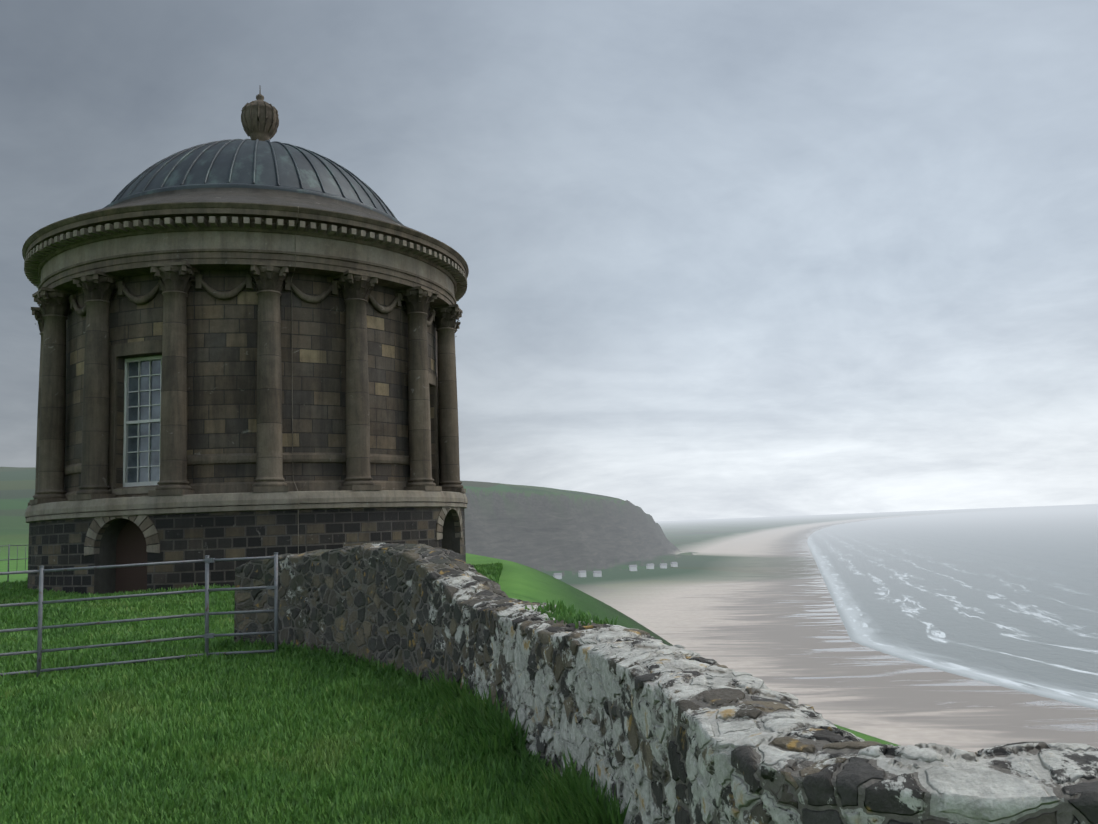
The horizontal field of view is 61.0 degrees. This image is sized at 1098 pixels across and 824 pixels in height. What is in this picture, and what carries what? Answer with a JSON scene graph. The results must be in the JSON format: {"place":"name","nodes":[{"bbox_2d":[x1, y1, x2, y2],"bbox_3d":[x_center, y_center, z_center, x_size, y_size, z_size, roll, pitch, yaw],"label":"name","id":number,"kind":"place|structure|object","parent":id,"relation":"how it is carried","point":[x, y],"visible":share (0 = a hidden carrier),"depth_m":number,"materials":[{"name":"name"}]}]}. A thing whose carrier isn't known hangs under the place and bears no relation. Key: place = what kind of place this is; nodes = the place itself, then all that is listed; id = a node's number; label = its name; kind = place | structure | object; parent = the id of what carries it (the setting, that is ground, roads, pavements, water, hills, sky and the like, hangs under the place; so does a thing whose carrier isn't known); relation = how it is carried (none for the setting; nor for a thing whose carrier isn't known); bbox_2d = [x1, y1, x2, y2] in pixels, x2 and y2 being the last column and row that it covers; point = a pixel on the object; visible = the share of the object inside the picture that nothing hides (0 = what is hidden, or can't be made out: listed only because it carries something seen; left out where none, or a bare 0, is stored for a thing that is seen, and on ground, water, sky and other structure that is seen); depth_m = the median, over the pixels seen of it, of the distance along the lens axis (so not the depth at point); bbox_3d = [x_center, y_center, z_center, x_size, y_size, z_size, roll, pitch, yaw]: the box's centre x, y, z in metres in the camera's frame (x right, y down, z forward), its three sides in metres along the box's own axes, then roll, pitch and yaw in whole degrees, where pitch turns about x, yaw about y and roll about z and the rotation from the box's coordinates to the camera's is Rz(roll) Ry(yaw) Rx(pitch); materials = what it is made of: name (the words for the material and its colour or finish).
{"place":"outdoors","nodes":[
{"label":"outdoors","id":0,"kind":"place"},
{"bbox_2d":[0,561,633,823],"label":"lawn grass","id":1,"kind":"structure","parent":0,"point":[284,733],"depth_m":6.70,"materials":[{"name":"green plant"}]},
{"bbox_2d":[0,467,1097,751],"bbox_3d":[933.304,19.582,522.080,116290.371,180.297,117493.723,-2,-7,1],"label":"ground","id":2,"kind":"structure","parent":0,"point":[752,597],"depth_m":379.62,"materials":[{"name":"beige sand"}]},
{"bbox_2d":[0,544,277,676],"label":"field fence","id":3,"kind":"object","parent":2,"relation":"on","point":[206,636],"visible":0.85,"depth_m":10.16,"materials":[{"name":"metal"}]},
{"bbox_2d":[22,87,468,593],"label":"domed rotunda temple","id":4,"kind":"structure","parent":2,"relation":"on","point":[247,347],"depth_m":19.59,"materials":[{"name":"stone"}]},
{"bbox_2d":[553,562,677,578],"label":"houses","id":5,"kind":"structure","parent":2,"relation":"on","point":[581,573],"depth_m":648.44,"materials":[{"name":"grey"}]},
{"bbox_2d":[234,542,1097,823],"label":"rubble wall","id":6,"kind":"structure","parent":2,"relation":"on","point":[660,731],"depth_m":4.28,"materials":[{"name":"stone"}]},
{"bbox_2d":[0,0,1097,520],"label":"sky","id":7,"kind":"structure","parent":0,"point":[725,259],"materials":[{"name":"grey"}]},
{"bbox_2d":[807,504,1097,708],"bbox_3d":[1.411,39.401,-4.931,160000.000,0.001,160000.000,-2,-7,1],"label":"sea","id":8,"kind":"structure","parent":0,"point":[1006,598],"depth_m":449.39,"materials":[{"name":"grey liquid"}]}
]}

